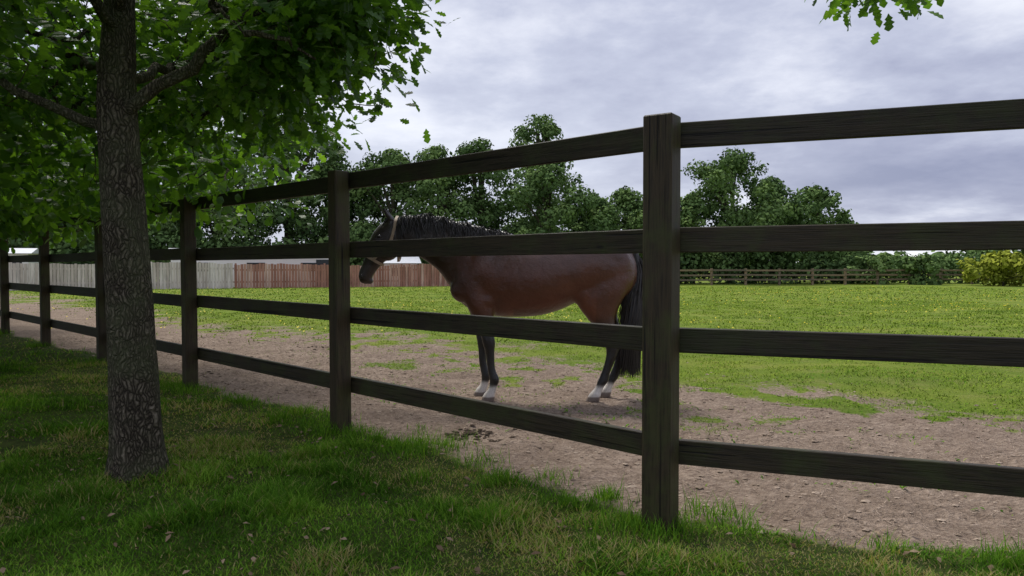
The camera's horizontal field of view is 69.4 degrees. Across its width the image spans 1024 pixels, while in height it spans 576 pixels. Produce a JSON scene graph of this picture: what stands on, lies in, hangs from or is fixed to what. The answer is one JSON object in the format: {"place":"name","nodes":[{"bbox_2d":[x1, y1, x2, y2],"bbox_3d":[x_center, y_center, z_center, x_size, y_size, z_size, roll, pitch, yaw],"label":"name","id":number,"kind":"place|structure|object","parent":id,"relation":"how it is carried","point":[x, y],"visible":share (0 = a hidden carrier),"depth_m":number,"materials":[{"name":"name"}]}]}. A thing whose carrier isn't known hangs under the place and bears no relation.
{"place":"outdoors","nodes":[
{"label":"outdoors","id":0,"kind":"place"},
{"bbox_2d":[0,271,1023,575],"bbox_3d":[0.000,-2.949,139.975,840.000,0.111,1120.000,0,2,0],"label":"ground","id":1,"kind":"structure","parent":0,"point":[810,509],"depth_m":5.83,"materials":[{"name":"green plant"}]},
{"bbox_2d":[8,248,38,284],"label":"white shed","id":2,"kind":"structure","parent":1,"relation":"on","point":[26,251],"depth_m":39.73,"materials":[{"name":"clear wood"}]},
{"bbox_2d":[14,146,94,273],"bbox_3d":[-29.755,-5.237,49.914,11.104,11.869,9.915,1,2,41],"label":"tree","id":3,"kind":"object","parent":1,"relation":"on","point":[51,239],"visible":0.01,"depth_m":47.64,"materials":[{"name":"green plant"}]},
{"bbox_2d":[0,7,158,253],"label":"oak tree","id":4,"kind":"object","parent":1,"relation":"on","point":[69,236],"visible":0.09,"depth_m":10.66,"materials":[{"name":"green plant"}]},
{"bbox_2d":[9,262,233,290],"bbox_3d":[-30.878,-0.532,35.245,33.032,1.509,0.130,-1,2,-20],"label":"wooden fence","id":5,"kind":"object","parent":1,"relation":"on","point":[211,274],"visible":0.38,"depth_m":39.49,"materials":[{"name":"grey wood"}]},
{"bbox_2d":[72,140,217,262],"bbox_3d":[-24.859,-5.553,51.195,11.136,10.955,10.694,0,2,0],"label":"tree","id":6,"kind":"object","parent":1,"relation":"on","point":[204,226],"visible":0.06,"depth_m":48.18,"materials":[{"name":"green plant"}]},
{"bbox_2d":[0,0,323,238],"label":"oak tree","id":7,"kind":"object","parent":1,"relation":"on","point":[56,181],"visible":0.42,"depth_m":7.07,"materials":[{"name":"green plant"}]},
{"bbox_2d":[146,127,274,267],"bbox_3d":[-20.210,-5.519,49.797,9.331,11.157,10.129,0,2,0],"label":"tree","id":8,"kind":"object","parent":1,"relation":"on","point":[214,232],"visible":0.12,"depth_m":47.77,"materials":[{"name":"green plant"}]},
{"bbox_2d":[0,0,458,484],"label":"oak tree","id":9,"kind":"object","parent":1,"relation":"on","point":[245,55],"visible":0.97,"depth_m":4.35,"materials":[{"name":"green plant"}]},
{"bbox_2d":[168,248,328,287],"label":"white shed","id":10,"kind":"structure","parent":1,"relation":"on","point":[319,261],"depth_m":42.96,"materials":[{"name":"clear wood"}]},
{"bbox_2d":[201,263,315,270],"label":"windows","id":11,"kind":"structure","parent":10,"relation":"in","point":[201,263],"depth_m":42.84,"materials":[{"name":"clear glass"}]},
{"bbox_2d":[316,260,328,285],"bbox_3d":[-11.247,-0.891,44.114,0.840,1.596,0.070,-1,2,-19],"label":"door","id":12,"kind":"structure","parent":10,"relation":"in","point":[319,262],"depth_m":44.03,"materials":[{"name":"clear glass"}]},
{"bbox_2d":[231,108,357,243],"bbox_3d":[-15.720,-6.882,51.652,10.155,13.629,10.186,0,2,0],"label":"tree","id":13,"kind":"object","parent":1,"relation":"on","point":[298,233],"visible":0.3,"depth_m":50.03,"materials":[{"name":"green plant"}]},
{"bbox_2d":[295,141,356,262],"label":"tree","id":14,"kind":"object","parent":1,"relation":"on","point":[337,160],"visible":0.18,"depth_m":53.01,"materials":[{"name":"green plant"}]},
{"bbox_2d":[234,263,448,287],"bbox_3d":[-9.408,-0.730,43.223,12.779,1.424,0.130,-1,2,-20],"label":"wooden fence","id":15,"kind":"object","parent":1,"relation":"on","point":[304,275],"visible":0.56,"depth_m":42.56,"materials":[{"name":"brown wood"}]},
{"bbox_2d":[312,167,390,278],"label":"tree","id":16,"kind":"object","parent":1,"relation":"on","point":[375,211],"visible":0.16,"depth_m":51.45,"materials":[{"name":"green plant"}]},
{"bbox_2d":[349,148,436,283],"bbox_3d":[-8.613,-4.988,51.397,6.656,9.814,7.509,-1,2,-25],"label":"tree","id":17,"kind":"object","parent":1,"relation":"on","point":[391,157],"visible":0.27,"depth_m":50.85,"materials":[{"name":"green plant"}]},
{"bbox_2d":[373,263,417,285],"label":"walls","id":18,"kind":"structure","parent":1,"relation":"on","point":[386,264],"depth_m":45.29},
{"bbox_2d":[384,257,420,262],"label":"roof","id":19,"kind":"structure","parent":18,"relation":"on","point":[410,260],"depth_m":45.66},
{"bbox_2d":[384,143,487,260],"bbox_3d":[-5.424,-5.106,52.614,7.416,10.407,8.085,0,2,0],"label":"tree","id":20,"kind":"object","parent":1,"relation":"on","point":[440,201],"visible":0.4,"depth_m":50.94,"materials":[{"name":"green plant"}]},
{"bbox_2d":[8,226,870,285],"bbox_3d":[-18.467,-1.665,47.787,87.027,4.836,7.222,0,2,-6],"label":"hedge","id":21,"kind":"object","parent":1,"relation":"on","point":[826,263],"visible":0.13,"depth_m":50.65,"materials":[{"name":"green plant"}]},
{"bbox_2d":[430,137,527,230],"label":"tree","id":22,"kind":"object","parent":1,"relation":"on","point":[483,215],"visible":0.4,"depth_m":52.78,"materials":[{"name":"green plant"}]},
{"bbox_2d":[359,207,642,401],"bbox_3d":[-0.091,0.154,6.888,2.670,1.802,0.627,0,2,0],"label":"horse","id":23,"kind":"object","parent":1,"relation":"on","point":[598,288],"visible":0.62,"depth_m":6.68},
{"bbox_2d":[0,99,1023,532],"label":"paddock fence","id":24,"kind":"object","parent":1,"relation":"on","point":[660,337],"visible":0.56,"depth_m":3.55,"materials":[{"name":"brown wood"}]},
{"bbox_2d":[0,380,1023,575],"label":"leaf litter","id":25,"kind":"object","parent":1,"relation":"on","point":[439,547],"visible":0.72,"depth_m":3.45,"materials":[{"name":"plant"}]},
{"bbox_2d":[10,286,1018,330],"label":"buttercups","id":26,"kind":"object","parent":1,"relation":"on","point":[618,311],"visible":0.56,"depth_m":22.27,"materials":[{"name":"yellow plant"}]},
{"bbox_2d":[504,113,569,232],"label":"tree","id":27,"kind":"object","parent":1,"relation":"on","point":[545,129],"visible":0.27,"depth_m":60.81,"materials":[{"name":"green plant"}]},
{"bbox_2d":[52,335,1023,559],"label":"soil clods","id":28,"kind":"object","parent":1,"relation":"on","point":[697,487],"visible":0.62,"depth_m":5.71,"materials":[{"name":"brown soil"}]},
{"bbox_2d":[488,161,616,234],"bbox_3d":[2.567,-4.751,50.616,7.641,9.388,7.968,-1,2,-25],"label":"tree","id":29,"kind":"object","parent":1,"relation":"on","point":[542,191],"visible":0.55,"depth_m":49.19,"materials":[{"name":"green plant"}]},
{"bbox_2d":[92,241,1023,273],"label":"distant trees","id":30,"kind":"object","parent":1,"relation":"on","point":[941,253],"visible":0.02,"depth_m":123.65,"materials":[{"name":"green plant"}]},
{"bbox_2d":[565,192,618,231],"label":"tree","id":31,"kind":"object","parent":1,"relation":"on","point":[582,220],"visible":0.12,"depth_m":52.02,"materials":[{"name":"green plant"}]},
{"bbox_2d":[581,185,642,259],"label":"tree","id":32,"kind":"object","parent":1,"relation":"on","point":[628,198],"visible":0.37,"depth_m":51.76,"materials":[{"name":"green plant"}]},
{"bbox_2d":[292,356,1023,511],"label":"weeds","id":33,"kind":"object","parent":1,"relation":"on","point":[902,487],"visible":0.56,"depth_m":6.75,"materials":[{"name":"green plant"}]},
{"bbox_2d":[631,209,695,273],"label":"tree","id":34,"kind":"object","parent":1,"relation":"on","point":[684,225],"visible":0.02,"depth_m":50.54,"materials":[{"name":"green plant"}]},
{"bbox_2d":[680,190,727,283],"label":"tree","id":35,"kind":"object","parent":1,"relation":"on","point":[690,217],"visible":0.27,"depth_m":50.83,"materials":[{"name":"green plant"}]},
{"bbox_2d":[680,145,800,283],"bbox_3d":[15.427,-5.046,52.223,9.495,9.881,9.027,0,2,0],"label":"tree","id":36,"kind":"object","parent":1,"relation":"on","point":[719,179],"visible":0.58,"depth_m":50.70,"materials":[{"name":"green plant"}]},
{"bbox_2d":[737,175,812,282],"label":"tree","id":37,"kind":"object","parent":1,"relation":"on","point":[800,215],"visible":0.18,"depth_m":52.94,"materials":[{"name":"green plant"}]},
{"bbox_2d":[776,183,853,281],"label":"tree","id":38,"kind":"object","parent":1,"relation":"on","point":[818,198],"visible":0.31,"depth_m":56.86,"materials":[{"name":"green plant"}]},
{"bbox_2d":[825,218,871,277],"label":"tree","id":39,"kind":"object","parent":1,"relation":"on","point":[850,221],"visible":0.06,"depth_m":57.20,"materials":[{"name":"green plant"}]},
{"bbox_2d":[680,268,1020,284],"bbox_3d":[17.403,-0.635,48.130,41.748,1.280,0.202,0,2,-8],"label":"field fence","id":40,"kind":"object","parent":1,"relation":"on","point":[812,275],"visible":0.43,"depth_m":48.37,"materials":[{"name":"brown wood"}]},
{"bbox_2d":[804,0,943,44],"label":"oak tree","id":41,"kind":"object","parent":1,"relation":"on","point":[912,7],"visible":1,"depth_m":4.53,"materials":[{"name":"green plant"}]},
{"bbox_2d":[847,252,901,284],"bbox_3d":[24.358,-1.146,50.072,3.831,2.525,3.388,0,2,0],"label":"shrub","id":42,"kind":"object","parent":1,"relation":"on","point":[884,264],"visible":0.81,"depth_m":49.35,"materials":[{"name":"green plant"}]},
{"bbox_2d":[802,251,1023,283],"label":"hedge","id":43,"kind":"object","parent":1,"relation":"on","point":[949,264],"visible":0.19,"depth_m":52.44,"materials":[{"name":"green plant"}]},
{"bbox_2d":[894,252,944,284],"bbox_3d":[27.051,-1.095,49.073,2.578,2.645,2.880,-2,2,-44],"label":"shrub","id":44,"kind":"object","parent":1,"relation":"on","point":[929,266],"visible":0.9,"depth_m":48.70,"materials":[{"name":"green plant"}]},
{"bbox_2d":[955,250,1023,285],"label":"yellow green shrub","id":45,"kind":"object","parent":1,"relation":"on","point":[994,267],"visible":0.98,"depth_m":45.46,"materials":[{"name":"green plant"}]},
{"bbox_2d":[0,328,1023,575],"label":"lawn grass","id":46,"kind":"structure","parent":0,"point":[292,496],"depth_m":3.71,"materials":[{"name":"green plant"}]},
{"bbox_2d":[4,0,1023,262],"label":"sky","id":47,"kind":"structure","parent":0,"point":[593,66],"materials":[{"name":"grey"}]},
{"bbox_2d":[9,286,1023,515],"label":"field grass","id":48,"kind":"structure","parent":0,"point":[920,309],"depth_m":17.29,"materials":[{"name":"green plant"}]}
]}

